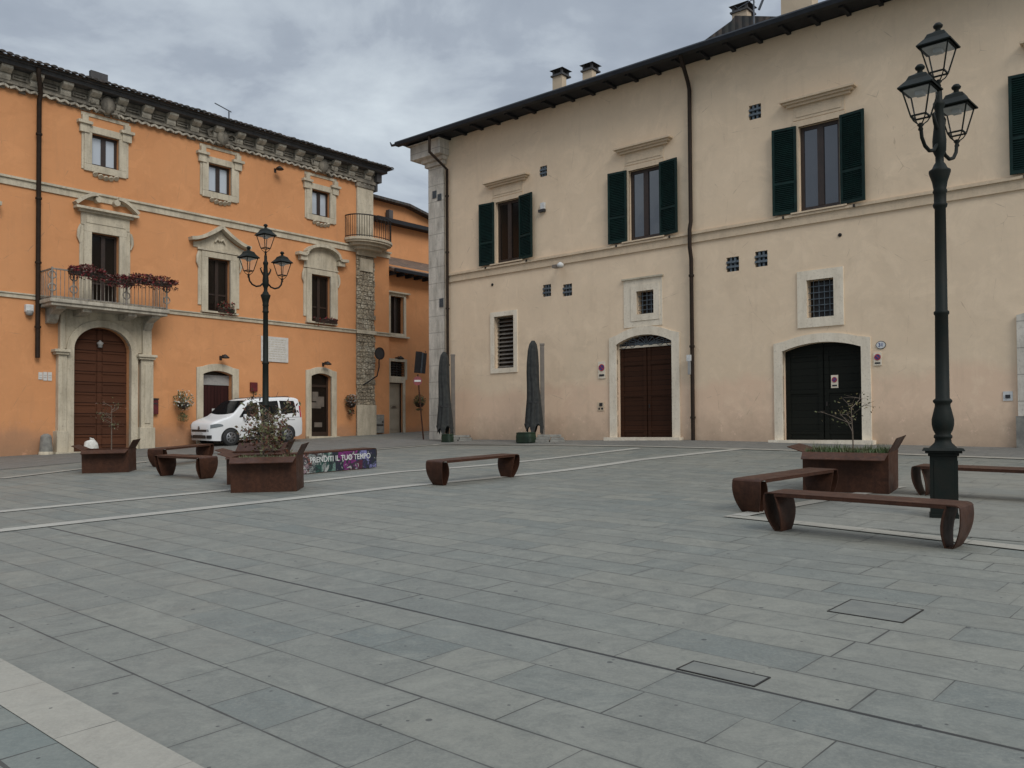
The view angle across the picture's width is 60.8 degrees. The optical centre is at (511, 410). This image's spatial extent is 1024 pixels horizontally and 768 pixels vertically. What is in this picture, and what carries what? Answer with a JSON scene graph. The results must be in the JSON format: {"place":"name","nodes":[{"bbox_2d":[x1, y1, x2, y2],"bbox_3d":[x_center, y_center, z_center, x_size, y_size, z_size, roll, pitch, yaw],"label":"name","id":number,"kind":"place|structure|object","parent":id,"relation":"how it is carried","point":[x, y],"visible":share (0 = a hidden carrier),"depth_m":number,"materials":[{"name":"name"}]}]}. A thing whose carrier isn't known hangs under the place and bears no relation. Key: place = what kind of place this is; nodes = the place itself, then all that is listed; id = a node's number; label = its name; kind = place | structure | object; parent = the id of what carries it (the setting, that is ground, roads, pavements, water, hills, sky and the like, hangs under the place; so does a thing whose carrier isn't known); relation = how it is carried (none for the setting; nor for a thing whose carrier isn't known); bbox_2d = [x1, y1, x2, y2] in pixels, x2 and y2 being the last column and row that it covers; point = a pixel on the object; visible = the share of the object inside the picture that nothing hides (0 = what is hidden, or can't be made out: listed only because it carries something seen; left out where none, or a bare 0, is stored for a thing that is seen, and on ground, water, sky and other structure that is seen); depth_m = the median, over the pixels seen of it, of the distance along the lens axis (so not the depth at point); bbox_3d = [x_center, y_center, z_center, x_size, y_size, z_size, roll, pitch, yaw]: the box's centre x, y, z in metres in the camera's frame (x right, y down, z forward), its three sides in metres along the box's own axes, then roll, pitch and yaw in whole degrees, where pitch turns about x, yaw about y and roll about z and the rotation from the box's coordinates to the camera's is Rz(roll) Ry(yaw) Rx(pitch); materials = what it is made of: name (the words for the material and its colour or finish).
{"place":"outdoors","nodes":[
{"label":"outdoors","id":0,"kind":"place"},
{"bbox_2d":[0,706,96,767],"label":"side paving","id":1,"kind":"structure","parent":0,"point":[23,744],"depth_m":4.26,"materials":[{"name":"grey stone"}]},
{"bbox_2d":[0,0,824,212],"label":"sky","id":2,"kind":"structure","parent":0,"point":[357,78],"materials":[{"name":"grey"}]},
{"bbox_2d":[0,431,1023,767],"bbox_3d":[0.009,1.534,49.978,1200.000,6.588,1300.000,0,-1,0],"label":"ground","id":3,"kind":"structure","parent":0,"point":[570,619],"depth_m":6.61,"materials":[{"name":"grey stone"}]},
{"bbox_2d":[2,461,149,477],"bbox_3d":[-10.803,1.451,21.917,0.320,0.219,4.973,-1,-1,16],"label":"paving band","id":4,"kind":"object","parent":3,"relation":"on","point":[55,471],"visible":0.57,"depth_m":20.91,"materials":[{"name":"stone"}]},
{"bbox_2d":[84,438,98,448],"bbox_3d":[-10.858,1.070,22.488,0.399,0.771,0.357,0,-1,0],"label":"rubbish bag","id":5,"kind":"object","parent":3,"relation":"on","point":[91,443],"visible":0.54,"depth_m":22.38,"materials":[{"name":"white plastic"}]},
{"bbox_2d":[0,658,203,767],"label":"paving band","id":6,"kind":"object","parent":3,"relation":"on","point":[97,738],"visible":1,"depth_m":4.53,"materials":[{"name":"stone"}]},
{"bbox_2d":[71,439,139,473],"bbox_3d":[-9.777,1.082,21.042,1.401,0.764,1.123,-1,1,-10],"label":"planter","id":7,"kind":"object","parent":3,"relation":"on","point":[104,460],"visible":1,"depth_m":20.71,"materials":[{"name":"metal"}]},
{"bbox_2d":[95,397,125,449],"bbox_3d":[-9.719,0.335,21.188,0.697,1.361,0.764,0,-1,0],"label":"sapling","id":8,"kind":"object","parent":7,"relation":"on","point":[112,424],"visible":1,"depth_m":21.05,"materials":[{"name":"plant"}]},
{"bbox_2d":[147,444,213,466],"bbox_3d":[-8.764,1.168,23.178,0.450,0.473,2.220,-1,1,15],"label":"bench","id":9,"kind":"object","parent":3,"relation":"on","point":[205,449],"visible":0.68,"depth_m":22.99,"materials":[{"name":"metal"}]},
{"bbox_2d":[154,454,217,478],"bbox_3d":[-7.186,1.217,19.208,1.730,0.473,0.450,0,1,37],"label":"bench","id":10,"kind":"object","parent":3,"relation":"on","point":[206,466],"visible":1,"depth_m":18.87,"materials":[{"name":"metal"}]},
{"bbox_2d":[0,49,393,456],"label":"palazzo","id":11,"kind":"structure","parent":3,"relation":"on","point":[97,170],"depth_m":31.76,"materials":[{"name":"orange paint"}]},
{"bbox_2d":[24,304,33,315],"bbox_3d":[-15.575,-3.256,28.133,0.228,0.360,0.240,-1,-2,40],"label":"security camera","id":12,"kind":"object","parent":11,"relation":"attached to","point":[28,309],"visible":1,"depth_m":28.07,"materials":[{"name":"white plastic"}]},
{"bbox_2d":[38,372,51,380],"bbox_3d":[-15.284,-1.137,28.548,0.023,0.280,0.414,-1,-2,40],"label":"tile sign","id":13,"kind":"object","parent":11,"relation":"attached to","point":[42,375],"visible":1,"depth_m":28.54,"materials":[{"name":"white stone"}]},
{"bbox_2d":[68,263,108,281],"bbox_3d":[-13.848,-4.539,28.515,0.672,0.595,1.230,-1,-2,40],"label":"flower box","id":14,"kind":"object","parent":11,"relation":"attached to","point":[88,271],"visible":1,"depth_m":28.47,"materials":[{"name":"red plant"}]},
{"bbox_2d":[77,111,134,181],"bbox_3d":[-14.106,-9.064,30.221,0.390,2.217,1.938,-1,-2,40],"label":"window","id":15,"kind":"structure","parent":11,"relation":"in","point":[98,154],"depth_m":30.24,"materials":[{"name":"stone"}]},
{"bbox_2d":[72,193,139,303],"bbox_3d":[-14.045,-5.490,30.121,0.510,3.872,2.221,-1,-2,40],"label":"window","id":16,"kind":"structure","parent":11,"relation":"in","point":[100,251],"depth_m":30.18,"materials":[{"name":"stone"}]},
{"bbox_2d":[104,273,136,289],"bbox_3d":[-13.204,-4.373,29.377,0.710,0.534,1.013,-1,-2,40],"label":"flower box","id":17,"kind":"object","parent":11,"relation":"attached to","point":[118,279],"visible":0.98,"depth_m":29.28,"materials":[{"name":"red plant"}]},
{"bbox_2d":[128,272,178,290],"bbox_3d":[-12.438,-4.473,30.256,0.832,0.566,1.775,-1,-2,40],"label":"flower box","id":18,"kind":"object","parent":11,"relation":"attached to","point":[155,282],"visible":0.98,"depth_m":30.16,"materials":[{"name":"red plant"}]},
{"bbox_2d":[153,398,158,413],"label":"post box","id":19,"kind":"object","parent":11,"relation":"attached to","point":[155,405],"visible":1,"depth_m":31.26,"materials":[{"name":"red metal"}]},
{"bbox_2d":[173,389,193,421],"bbox_3d":[-11.976,-0.192,31.820,0.837,1.221,0.799,-1,-2,40],"label":"hanging basket","id":20,"kind":"object","parent":11,"relation":"attached to","point":[183,404],"visible":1,"depth_m":31.77,"materials":[{"name":"green plant"}]},
{"bbox_2d":[188,225,251,315],"bbox_3d":[-11.222,-5.400,33.419,0.530,3.356,2.518,-1,-2,40],"label":"window","id":21,"kind":"structure","parent":11,"relation":"in","point":[212,273],"depth_m":33.48,"materials":[{"name":"stone"}]},
{"bbox_2d":[196,143,244,205],"bbox_3d":[-11.261,-9.003,33.560,0.390,2.217,1.979,-1,-2,40],"label":"window","id":22,"kind":"structure","parent":11,"relation":"in","point":[214,180],"depth_m":33.59,"materials":[{"name":"stone"}]},
{"bbox_2d":[219,354,229,359],"bbox_3d":[-10.990,-2.056,33.266,0.501,0.200,0.340,-1,-2,40],"label":"wall lamp","id":23,"kind":"object","parent":11,"relation":"attached to","point":[224,356],"visible":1,"depth_m":33.17,"materials":[{"name":"black metal"}]},
{"bbox_2d":[216,301,235,315],"bbox_3d":[-10.963,-3.920,33.482,0.624,0.626,0.765,-1,-2,40],"label":"flower box","id":24,"kind":"object","parent":11,"relation":"on","point":[227,309],"visible":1,"depth_m":33.41,"materials":[{"name":"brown wood"}]},
{"bbox_2d":[250,382,257,395],"bbox_3d":[-10.201,-0.640,34.441,0.100,0.980,0.300,-1,-2,40],"label":"meter box","id":25,"kind":"object","parent":11,"relation":"attached to","point":[254,385],"visible":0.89,"depth_m":34.42,"materials":[{"name":"red metal"}]},
{"bbox_2d":[261,336,287,362],"bbox_3d":[-9.591,-2.488,35.259,0.043,1.013,1.277,-1,-2,40],"label":"stone plaque","id":26,"kind":"object","parent":11,"relation":"attached to","point":[277,349],"visible":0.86,"depth_m":35.31,"materials":[{"name":"white stone"}]},
{"bbox_2d":[274,166,283,172],"bbox_3d":[-9.455,-9.805,35.305,0.501,0.200,0.340,-1,-2,40],"label":"wall lamp","id":27,"kind":"object","parent":11,"relation":"attached to","point":[279,168],"visible":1,"depth_m":35.25,"materials":[{"name":"black metal"}]},
{"bbox_2d":[301,171,340,226],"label":"window","id":28,"kind":"structure","parent":11,"relation":"in","point":[315,201],"depth_m":37.21,"materials":[{"name":"stone"}]},
{"bbox_2d":[295,244,348,325],"bbox_3d":[-8.115,-5.367,37.068,0.530,3.355,2.598,-1,-2,40],"label":"window","id":29,"kind":"structure","parent":11,"relation":"in","point":[321,257],"depth_m":37.15,"materials":[{"name":"stone"}]},
{"bbox_2d":[312,316,337,325],"bbox_3d":[-7.886,-3.820,37.069,0.613,0.442,1.210,-1,-2,40],"label":"flower box","id":30,"kind":"object","parent":11,"relation":"on","point":[328,320],"visible":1,"depth_m":37.02,"materials":[{"name":"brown wood"}]},
{"bbox_2d":[344,394,357,415],"bbox_3d":[-6.981,-0.267,37.893,0.599,0.959,0.604,0,-1,-24],"label":"hanging basket","id":31,"kind":"object","parent":11,"relation":"attached to","point":[350,404],"visible":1,"depth_m":37.82,"materials":[{"name":"green plant"}]},
{"bbox_2d":[363,347,384,384],"bbox_3d":[-6.112,-1.987,38.702,0.975,1.703,0.332,0,-1,-18],"label":"traffic mirror","id":32,"kind":"object","parent":11,"relation":"attached to","point":[379,353],"visible":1,"depth_m":38.77,"materials":[{"name":"black plastic"}]},
{"bbox_2d":[376,415,383,432],"bbox_3d":[-6.063,0.577,39.317,0.240,0.830,0.640,-1,-2,40],"label":"utility box","id":33,"kind":"object","parent":11,"relation":"attached to","point":[380,423],"visible":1,"depth_m":39.31,"materials":[{"name":"grey metal"}]},
{"bbox_2d":[215,439,294,484],"bbox_3d":[-5.188,1.022,17.686,1.471,0.854,1.123,-1,1,-4],"label":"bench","id":34,"kind":"object","parent":3,"relation":"on","point":[242,450],"visible":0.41,"depth_m":18.00,"materials":[{"name":"metal"}]},
{"bbox_2d":[240,388,291,450],"bbox_3d":[-5.014,0.240,17.718,0.989,1.412,1.102,0,-1,0],"label":"shrub","id":35,"kind":"object","parent":34,"relation":"in","point":[256,411],"visible":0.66,"depth_m":17.63,"materials":[{"name":"green plant"}]},
{"bbox_2d":[218,442,308,492],"bbox_3d":[-4.597,1.040,16.205,1.531,0.854,1.183,-1,1,-4],"label":"planter","id":36,"kind":"object","parent":3,"relation":"on","point":[281,473],"visible":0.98,"depth_m":15.82,"materials":[{"name":"metal"}]},
{"bbox_2d":[239,454,295,456],"bbox_3d":[-4.540,0.842,16.196,1.121,0.129,0.771,-1,1,-4],"label":"grass patch","id":37,"kind":"object","parent":36,"relation":"in","point":[261,455],"visible":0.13,"depth_m":16.39,"materials":[{"name":"green plant"}]},
{"bbox_2d":[235,398,300,455],"bbox_3d":[-4.588,0.363,16.329,1.070,1.207,1.373,0,-2,-27],"label":"shrub","id":38,"kind":"object","parent":36,"relation":"in","point":[261,426],"visible":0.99,"depth_m":16.24,"materials":[{"name":"green plant"}]},
{"bbox_2d":[237,224,292,442],"bbox_3d":[-6.778,-1.853,23.985,0.614,6.622,1.448,-1,-2,35],"label":"street lamp","id":39,"kind":"object","parent":3,"relation":"on","point":[249,255],"visible":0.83,"depth_m":23.93,"materials":[{"name":"black metal"}]},
{"bbox_2d":[0,448,640,511],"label":"paving band","id":40,"kind":"object","parent":3,"relation":"on","point":[304,481],"visible":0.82,"depth_m":16.17,"materials":[{"name":"stone"}]},
{"bbox_2d":[290,447,376,473],"bbox_3d":[-4.120,1.145,20.194,0.494,0.473,2.191,0,1,43],"label":"bench","id":41,"kind":"object","parent":3,"relation":"on","point":[334,460],"visible":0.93,"depth_m":20.04,"materials":[{"name":"metal"}]},
{"bbox_2d":[0,449,741,531],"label":"paving band","id":42,"kind":"object","parent":3,"relation":"on","point":[153,513],"visible":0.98,"depth_m":14.81,"materials":[{"name":"stone"}]},
{"bbox_2d":[373,194,428,432],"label":"orange house","id":43,"kind":"structure","parent":3,"relation":"on","point":[409,295],"depth_m":41.57,"materials":[{"name":"paint"}]},
{"bbox_2d":[389,358,406,379],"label":"window","id":44,"kind":"structure","parent":43,"relation":"in","point":[395,369],"depth_m":40.75,"materials":[{"name":"stone"}]},
{"bbox_2d":[389,290,409,338],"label":"window","id":45,"kind":"structure","parent":43,"relation":"in","point":[394,302],"depth_m":40.78,"materials":[{"name":"stone"}]},
{"bbox_2d":[413,394,425,410],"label":"hanging basket","id":46,"kind":"object","parent":43,"relation":"attached to","point":[416,402],"visible":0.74,"depth_m":41.04,"materials":[{"name":"green plant"}]},
{"bbox_2d":[414,351,426,373],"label":"shop sign","id":47,"kind":"object","parent":43,"relation":"attached to","point":[420,362],"visible":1,"depth_m":40.56,"materials":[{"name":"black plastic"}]},
{"bbox_2d":[377,444,438,449],"bbox_3d":[-3.834,1.191,28.016,0.260,0.192,4.080,-2,-2,43],"label":"paving band","id":48,"kind":"object","parent":3,"relation":"on","point":[408,446],"visible":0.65,"depth_m":28.56,"materials":[{"name":"stone"}]},
{"bbox_2d":[413,374,423,439],"bbox_3d":[-3.519,-0.087,32.944,0.418,2.606,0.084,0,-1,0],"label":"no entry sign","id":49,"kind":"object","parent":3,"relation":"on","point":[417,380],"visible":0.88,"depth_m":32.93,"materials":[{"name":"metal"}]},
{"bbox_2d":[441,434,453,441],"bbox_3d":[-2.246,0.959,30.355,0.417,0.320,0.285,-1,-2,41],"label":"covered pot","id":50,"kind":"object","parent":3,"relation":"on","point":[447,437],"visible":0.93,"depth_m":30.22,"materials":[{"name":"green plastic"}]},
{"bbox_2d":[436,352,472,440],"bbox_3d":[-2.045,-0.496,31.128,1.329,3.220,0.997,0,-1,3],"label":"parasol","id":51,"kind":"object","parent":3,"relation":"on","point":[446,414],"visible":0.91,"depth_m":30.90,"materials":[{"name":"grey fabric"}]},
{"bbox_2d":[426,453,519,485],"bbox_3d":[-0.739,1.144,17.241,0.450,0.473,2.171,0,2,43],"label":"bench","id":52,"kind":"object","parent":3,"relation":"on","point":[437,470],"visible":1,"depth_m":16.87,"materials":[{"name":"metal"}]},
{"bbox_2d":[390,0,1023,447],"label":"palazzo","id":53,"kind":"structure","parent":3,"relation":"on","point":[740,208],"depth_m":24.75,"materials":[{"name":"beige paint"}]},
{"bbox_2d":[490,309,517,373],"bbox_3d":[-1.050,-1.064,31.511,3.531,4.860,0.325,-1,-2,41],"label":"window","id":54,"kind":"structure","parent":53,"relation":"in","point":[508,326],"depth_m":30.90,"materials":[{"name":"beige stone"}]},
{"bbox_2d":[478,172,532,268],"bbox_3d":[-0.176,-6.641,30.668,2.512,3.063,0.420,-1,-2,41],"label":"window","id":55,"kind":"structure","parent":53,"relation":"in","point":[515,218],"depth_m":30.77,"materials":[{"name":"green wood"}]},
{"bbox_2d":[538,202,545,212],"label":"alarm box","id":56,"kind":"object","parent":53,"relation":"attached to","point":[542,207],"visible":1,"depth_m":29.54,"materials":[{"name":"white plastic"}]},
{"bbox_2d":[552,262,563,268],"bbox_3d":[1.495,-4.800,28.822,0.347,0.184,0.631,0,-1,-11],"label":"floodlight","id":57,"kind":"object","parent":53,"relation":"attached to","point":[559,265],"visible":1,"depth_m":28.62,"materials":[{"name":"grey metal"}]},
{"bbox_2d":[597,402,603,410],"bbox_3d":[2.845,-0.148,27.958,0.260,0.280,0.030,-1,-2,41],"label":"doorbell","id":58,"kind":"object","parent":53,"relation":"attached to","point":[600,406],"visible":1,"depth_m":27.97,"materials":[{"name":"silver plastic"}]},
{"bbox_2d":[598,361,605,378],"bbox_3d":[2.874,-1.315,27.950,0.272,0.546,0.036,-1,-2,41],"label":"no parking sign","id":59,"kind":"object","parent":53,"relation":"attached to","point":[601,370],"visible":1,"depth_m":27.95,"materials":[{"name":"white metal"}]},
{"bbox_2d":[607,135,677,246],"bbox_3d":[4.073,-6.746,27.025,2.523,3.097,0.420,-1,-2,41],"label":"window","id":60,"kind":"structure","parent":53,"relation":"in","point":[654,199],"depth_m":27.11,"materials":[{"name":"green wood"}]},
{"bbox_2d":[621,274,663,327],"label":"window","id":61,"kind":"structure","parent":53,"relation":"in","point":[651,305],"depth_m":27.08,"materials":[{"name":"beige stone"}]},
{"bbox_2d":[686,355,690,374],"bbox_3d":[5.253,-1.367,25.770,0.140,0.580,0.140,-1,-2,41],"label":"meter box","id":62,"kind":"object","parent":53,"relation":"attached to","point":[688,358],"visible":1,"depth_m":25.70,"materials":[{"name":"white plastic"}]},
{"bbox_2d":[736,0,763,23],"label":"roof antenna","id":63,"kind":"object","parent":53,"relation":"on","point":[760,5],"visible":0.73,"depth_m":25.05,"materials":[{"name":"grey metal"}]},
{"bbox_2d":[771,82,865,218],"bbox_3d":[8.238,-6.912,23.455,2.523,3.222,0.420,-1,-2,41],"label":"window","id":64,"kind":"structure","parent":53,"relation":"in","point":[832,152],"depth_m":23.52,"materials":[{"name":"green wood"}]},
{"bbox_2d":[797,266,843,327],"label":"window","id":65,"kind":"structure","parent":53,"relation":"in","point":[827,296],"depth_m":23.49,"materials":[{"name":"beige stone"}]},
{"bbox_2d":[831,375,837,387],"bbox_3d":[8.610,-0.788,23.277,0.185,0.344,0.036,-1,-2,41],"label":"no parking sign","id":66,"kind":"object","parent":53,"relation":"attached to","point":[834,381],"visible":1,"depth_m":23.27,"materials":[{"name":"white metal"}]},
{"bbox_2d":[873,352,881,365],"bbox_3d":[9.379,-1.335,22.371,0.199,0.334,0.036,-1,-2,41],"label":"no parking sign","id":67,"kind":"object","parent":53,"relation":"attached to","point":[877,358],"visible":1,"depth_m":22.36,"materials":[{"name":"white metal"}]},
{"bbox_2d":[876,341,885,348],"bbox_3d":[9.445,-1.691,22.328,0.247,0.205,0.024,-1,-2,41],"label":"house number plate","id":68,"kind":"object","parent":53,"relation":"attached to","point":[880,344],"visible":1,"depth_m":22.32,"materials":[{"name":"white ceramic"}]},
{"bbox_2d":[1003,391,1012,400],"bbox_3d":[11.620,-0.352,20.434,0.200,0.220,0.030,-1,-2,41],"label":"wall socket","id":69,"kind":"object","parent":53,"relation":"attached to","point":[1007,395],"depth_m":20.43,"materials":[{"name":"white plastic"}]},
{"bbox_2d":[1008,40,1023,177],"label":"window","id":70,"kind":"structure","parent":53,"relation":"in","point":[1015,82],"depth_m":20.32,"materials":[{"name":"green wood"}]},
{"bbox_2d":[676,660,770,686],"bbox_3d":[1.265,1.589,5.236,0.516,0.036,0.211,0,2,42],"label":"drain cover","id":71,"kind":"object","parent":3,"relation":"on","point":[726,674],"visible":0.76,"depth_m":5.22,"materials":[{"name":"stone"}]},
{"bbox_2d":[732,467,837,511],"bbox_3d":[4.042,1.147,12.784,2.220,0.473,0.450,-2,1,-43],"label":"bench","id":72,"kind":"object","parent":3,"relation":"on","point":[749,491],"visible":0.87,"depth_m":12.21,"materials":[{"name":"metal"}]},
{"bbox_2d":[568,445,1023,458],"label":"paving band","id":73,"kind":"object","parent":3,"relation":"on","point":[784,450],"visible":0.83,"depth_m":22.19,"materials":[{"name":"stone"}]},
{"bbox_2d":[730,486,905,515],"bbox_3d":[4.788,1.339,13.280,4.645,0.191,0.298,1,-2,-40],"label":"paving band","id":74,"kind":"object","parent":3,"relation":"on","point":[747,513],"visible":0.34,"depth_m":12.84,"materials":[{"name":"stone"}]},
{"bbox_2d":[787,435,905,493],"bbox_3d":[5.606,0.869,14.621,1.732,0.899,1.330,0,2,33],"label":"planter","id":75,"kind":"object","parent":3,"relation":"on","point":[874,473],"visible":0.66,"depth_m":14.12,"materials":[{"name":"metal"}]},
{"bbox_2d":[803,441,891,452],"bbox_3d":[5.652,0.604,14.577,1.399,0.188,0.939,0,2,33],"label":"grass patch","id":76,"kind":"object","parent":75,"relation":"in","point":[868,449],"visible":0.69,"depth_m":14.55,"materials":[{"name":"green plant"}]},
{"bbox_2d":[815,392,879,448],"bbox_3d":[5.705,0.238,14.560,1.084,1.159,0.951,1,-2,-40],"label":"sapling","id":77,"kind":"object","parent":75,"relation":"in","point":[842,414],"visible":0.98,"depth_m":14.60,"materials":[{"name":"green plant"}]},
{"bbox_2d":[763,489,973,548],"bbox_3d":[3.974,1.204,9.894,2.208,0.473,0.450,0,2,44],"label":"bench","id":78,"kind":"object","parent":3,"relation":"on","point":[779,506],"visible":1,"depth_m":9.69,"materials":[{"name":"metal"}]},
{"bbox_2d":[725,515,1023,549],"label":"paving band","id":79,"kind":"object","parent":3,"relation":"on","point":[993,544],"visible":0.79,"depth_m":10.17,"materials":[{"name":"stone"}]},
{"bbox_2d":[827,599,923,622],"bbox_3d":[2.772,1.536,6.649,0.556,0.037,0.486,0,2,42],"label":"access cover","id":80,"kind":"object","parent":3,"relation":"on","point":[881,611],"visible":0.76,"depth_m":6.63,"materials":[{"name":"stone"}]},
{"bbox_2d":[0,440,1023,469],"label":"road","id":81,"kind":"structure","parent":0,"point":[12,462],"depth_m":25.72,"materials":[{"name":"grey stone"}]},
{"bbox_2d":[38,434,53,454],"bbox_3d":[-15.101,1.128,28.255,0.440,0.780,0.440,-1,-2,40],"label":"bollard","id":82,"kind":"object","parent":81,"relation":"on","point":[45,447],"visible":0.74,"depth_m":28.11,"materials":[{"name":"grey stone"}]},
{"bbox_2d":[190,393,301,445],"bbox_3d":[-10.038,0.263,32.995,2.036,1.953,3.980,0,1,40],"label":"parked van","id":83,"kind":"object","parent":81,"relation":"on","point":[221,421],"visible":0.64,"depth_m":32.03,"materials":[{"name":"white paint"}]},
{"bbox_2d":[516,432,535,442],"bbox_3d":[0.449,0.860,28.045,0.617,0.360,0.420,-1,-2,41],"label":"covered pot","id":84,"kind":"object","parent":81,"relation":"on","point":[525,437],"visible":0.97,"depth_m":27.86,"materials":[{"name":"green plastic"}]},
{"bbox_2d":[524,341,564,442],"bbox_3d":[1.056,-0.632,28.469,1.329,3.317,0.997,0,-1,3],"label":"parasol","id":85,"kind":"object","parent":81,"relation":"on","point":[535,412],"visible":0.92,"depth_m":28.23,"materials":[{"name":"grey fabric"}]},
{"bbox_2d":[760,464,1023,541],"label":"slab paving","id":86,"kind":"structure","parent":0,"point":[996,499],"depth_m":11.94,"materials":[{"name":"grey stone"}]},
{"bbox_2d":[897,22,977,518],"bbox_3d":[5.636,-1.825,11.472,0.621,6.623,1.443,-2,-2,42],"label":"street lamp","id":87,"kind":"object","parent":86,"relation":"on","point":[943,451],"visible":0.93,"depth_m":11.38,"materials":[{"name":"black metal"}]},
{"bbox_2d":[911,464,1023,495],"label":"bench","id":88,"kind":"object","parent":86,"relation":"on","point":[916,470],"visible":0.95,"depth_m":13.54,"materials":[{"name":"metal"}]}
]}

